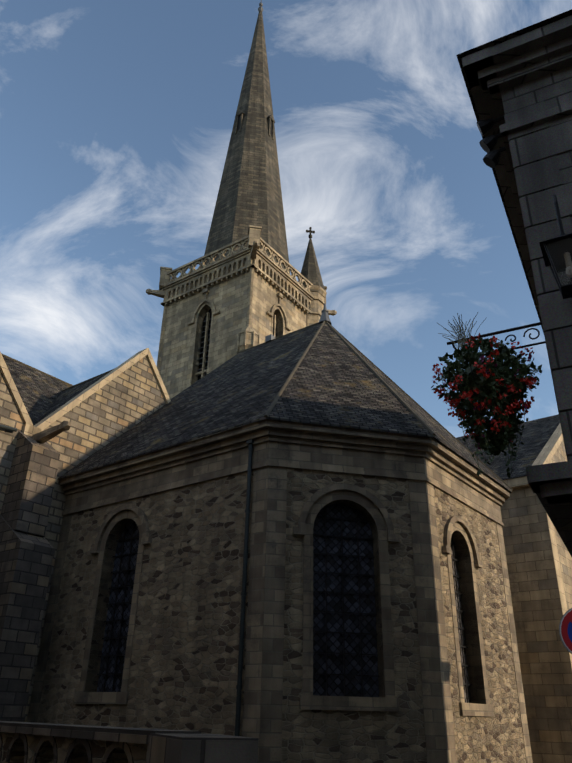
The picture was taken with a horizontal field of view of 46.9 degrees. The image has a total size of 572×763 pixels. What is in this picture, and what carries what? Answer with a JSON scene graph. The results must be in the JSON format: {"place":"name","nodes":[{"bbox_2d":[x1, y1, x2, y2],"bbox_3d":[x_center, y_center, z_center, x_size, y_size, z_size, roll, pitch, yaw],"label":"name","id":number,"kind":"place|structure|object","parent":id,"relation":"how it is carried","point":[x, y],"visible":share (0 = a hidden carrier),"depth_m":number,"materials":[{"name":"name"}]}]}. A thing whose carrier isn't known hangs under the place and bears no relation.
{"place":"outdoors","nodes":[
{"label":"outdoors","id":0,"kind":"place"},
{"bbox_2d":[37,468,525,762],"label":"chapel walls","id":1,"kind":"structure","parent":0,"point":[183,674],"depth_m":16.74,"materials":[{"name":"beige stone"}]},
{"bbox_2d":[97,504,378,696],"bbox_3d":[-1.654,5.663,17.344,7.950,4.700,0.975,-9,-29,20],"label":"window glass","id":2,"kind":"object","parent":1,"relation":"in","point":[352,641],"visible":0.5,"depth_m":16.36,"materials":[{"name":"glass"}]},
{"bbox_2d":[235,439,253,735],"bbox_3d":[-0.993,4.714,15.783,0.200,7.200,0.160,-18,-33,33],"label":"downspout","id":3,"kind":"object","parent":1,"relation":"attached to","point":[250,442],"visible":0.94,"depth_m":15.58,"materials":[{"name":"grey metal"}]},
{"bbox_2d":[97,503,471,702],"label":"chapel window bars","id":4,"kind":"object","parent":1,"relation":"in","point":[326,611],"visible":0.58,"depth_m":16.71,"materials":[{"name":"black metal"}]},
{"bbox_2d":[58,323,511,493],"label":"slate roof","id":5,"kind":"structure","parent":1,"relation":"on","point":[335,381],"depth_m":21.14,"materials":[{"name":"grey stone"}]},
{"bbox_2d":[265,303,331,342],"bbox_3d":[0.549,-2.690,30.153,3.575,1.200,0.600,-18,-33,33],"label":"roof finial","id":6,"kind":"object","parent":5,"relation":"on","point":[323,317],"visible":0.88,"depth_m":29.21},
{"bbox_2d":[237,321,512,490],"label":"roof ridge caps","id":7,"kind":"object","parent":5,"relation":"on","point":[345,340],"visible":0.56,"depth_m":23.11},
{"bbox_2d":[0,0,571,437],"label":"sky","id":8,"kind":"structure","parent":0,"point":[117,117],"materials":[{"name":"blue"}]},
{"bbox_2d":[450,540,470,702],"bbox_3d":[4.477,6.244,17.754,0.001,4.365,1.350,-18,-33,33],"label":"pale chapel glass","id":9,"kind":"object","parent":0,"point":[464,649],"visible":0.11,"depth_m":17.94,"materials":[{"name":"grey glass"}]},
{"bbox_2d":[447,322,545,400],"bbox_3d":[2.665,-0.286,8.424,0.795,1.026,1.142,19,-32,-31],"label":"basket bracket","id":10,"kind":"object","parent":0,"point":[505,331],"visible":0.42,"depth_m":8.48,"materials":[{"name":"black metal"}]},
{"bbox_2d":[431,333,541,478],"bbox_3d":[2.563,0.316,8.286,1.368,1.764,1.399,2,-27,-1],"label":"foliage","id":11,"kind":"object","parent":10,"relation":"hanging from","point":[497,443],"depth_m":8.07,"materials":[{"name":"green plant"}]},
{"bbox_2d":[438,313,483,355],"bbox_3d":[2.294,-0.595,8.665,0.630,0.490,0.697,2,-27,-1],"label":"spiky plant","id":12,"kind":"object","parent":11,"relation":"in","point":[462,335],"visible":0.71,"depth_m":8.67,"materials":[{"name":"green plant"}]},
{"bbox_2d":[461,359,510,399],"bbox_3d":[2.566,-0.009,8.428,0.628,0.528,0.660,2,-27,-1],"label":"hanging flower basket","id":13,"kind":"object","parent":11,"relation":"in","point":[505,374],"visible":0.15,"depth_m":8.23,"materials":[{"name":"brown wicker"}]},
{"bbox_2d":[440,353,533,448],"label":"flowers","id":14,"kind":"object","parent":11,"relation":"in","point":[528,360],"visible":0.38,"depth_m":8.00,"materials":[{"name":"red plant"}]},
{"bbox_2d":[500,440,571,762],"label":"side wall","id":15,"kind":"structure","parent":0,"point":[545,666],"depth_m":24.48,"materials":[{"name":"beige stone"}]},
{"bbox_2d":[457,414,559,479],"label":"roof","id":16,"kind":"structure","parent":15,"relation":"on","point":[536,435],"depth_m":32.01,"materials":[{"name":"grey stone"}]},
{"bbox_2d":[539,194,571,298],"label":"wall lantern","id":17,"kind":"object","parent":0,"point":[560,252],"depth_m":7.56,"materials":[{"name":"black metal"}]},
{"bbox_2d":[567,622,571,641],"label":"road sign center","id":18,"kind":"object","parent":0,"point":[569,629],"depth_m":5.85,"materials":[{"name":"blue metal"}]},
{"label":"street ground","id":19,"kind":"structure","parent":0,"visible":0},
{"bbox_2d":[0,431,59,721],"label":"buttress","id":20,"kind":"structure","parent":19,"relation":"on","point":[26,552],"depth_m":18.51,"materials":[{"name":"stone"}]},
{"bbox_2d":[32,421,70,443],"bbox_3d":[-7.344,1.619,20.654,1.750,0.420,0.280,-18,-33,33],"label":"gargoyle","id":21,"kind":"object","parent":20,"relation":"attached to","point":[44,436],"visible":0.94,"depth_m":20.56,"materials":[{"name":"stone"}]},
{"bbox_2d":[0,732,146,762],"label":"arches","id":22,"kind":"structure","parent":19,"relation":"on","point":[99,748],"depth_m":7.34,"materials":[{"name":"stone"}]},
{"bbox_2d":[0,356,181,721],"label":"gable wall","id":23,"kind":"structure","parent":19,"relation":"on","point":[119,405],"depth_m":23.01,"materials":[{"name":"beige stone"}]},
{"bbox_2d":[0,424,16,431],"bbox_3d":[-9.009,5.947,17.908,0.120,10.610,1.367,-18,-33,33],"label":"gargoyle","id":24,"kind":"object","parent":23,"relation":"attached to","point":[8,428],"visible":1,"depth_m":20.51,"materials":[{"name":"stone"}]},
{"bbox_2d":[3,356,107,425],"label":"transept roofs","id":25,"kind":"structure","parent":23,"relation":"on","point":[42,396],"depth_m":27.28,"materials":[{"name":"stone"}]},
{"bbox_2d":[1,353,114,391],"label":"transept ridges","id":26,"kind":"object","parent":25,"relation":"on","point":[71,385],"visible":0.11,"depth_m":28.94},
{"bbox_2d":[0,348,170,436],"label":"gable copings","id":27,"kind":"object","parent":23,"relation":"on","point":[29,429],"visible":0.38,"depth_m":22.81,"materials":[{"name":"beige stone"}]},
{"bbox_2d":[0,721,258,762],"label":"parapet coping and piers","id":28,"kind":"object","parent":19,"relation":"on","point":[173,746],"visible":0.98,"depth_m":6.10,"materials":[{"name":"stone"}]},
{"bbox_2d":[146,0,336,441],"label":"church tower","id":29,"kind":"structure","parent":19,"relation":"on","point":[240,288],"depth_m":47.69,"materials":[{"name":"beige stone"}]},
{"bbox_2d":[27,419,532,762],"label":"stone trim","id":30,"kind":"structure","parent":19,"relation":"on","point":[423,465],"depth_m":17.14,"materials":[{"name":"beige stone"}]},
{"bbox_2d":[501,66,571,455],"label":"house walls","id":31,"kind":"structure","parent":19,"relation":"on","point":[552,90],"depth_m":9.62,"materials":[{"name":"grey stone"}]},
{"bbox_2d":[476,115,505,167],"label":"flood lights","id":32,"kind":"object","parent":31,"relation":"attached to","point":[491,158],"visible":0.9,"depth_m":10.12,"materials":[{"name":"black metal"}]},
{"bbox_2d":[456,9,571,332],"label":"house roof","id":33,"kind":"structure","parent":31,"relation":"on","point":[520,32],"depth_m":10.12,"materials":[{"name":"grey stone"}]},
{"bbox_2d":[462,15,571,556],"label":"house cornices","id":34,"kind":"object","parent":31,"relation":"attached to","point":[492,72],"visible":0.65,"depth_m":9.74,"materials":[{"name":"grey stone"}]},
{"bbox_2d":[504,101,571,461],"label":"house quoins","id":35,"kind":"object","parent":31,"relation":"attached to","point":[537,143],"visible":0.94,"depth_m":8.75,"materials":[{"name":"grey stone"}]},
{"bbox_2d":[503,424,571,668],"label":"trim","id":36,"kind":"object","parent":19,"relation":"on","point":[548,451],"visible":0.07,"depth_m":26.58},
{"bbox_2d":[559,608,571,653],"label":"rim","id":37,"kind":"object","parent":19,"relation":"on","point":[559,631],"visible":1,"depth_m":5.87,"materials":[{"name":"grey metal"}]},
{"bbox_2d":[561,610,571,650],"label":"no parking sign","id":38,"kind":"object","parent":37,"relation":"attached to","point":[567,619],"visible":1,"depth_m":5.87,"materials":[{"name":"metal"}]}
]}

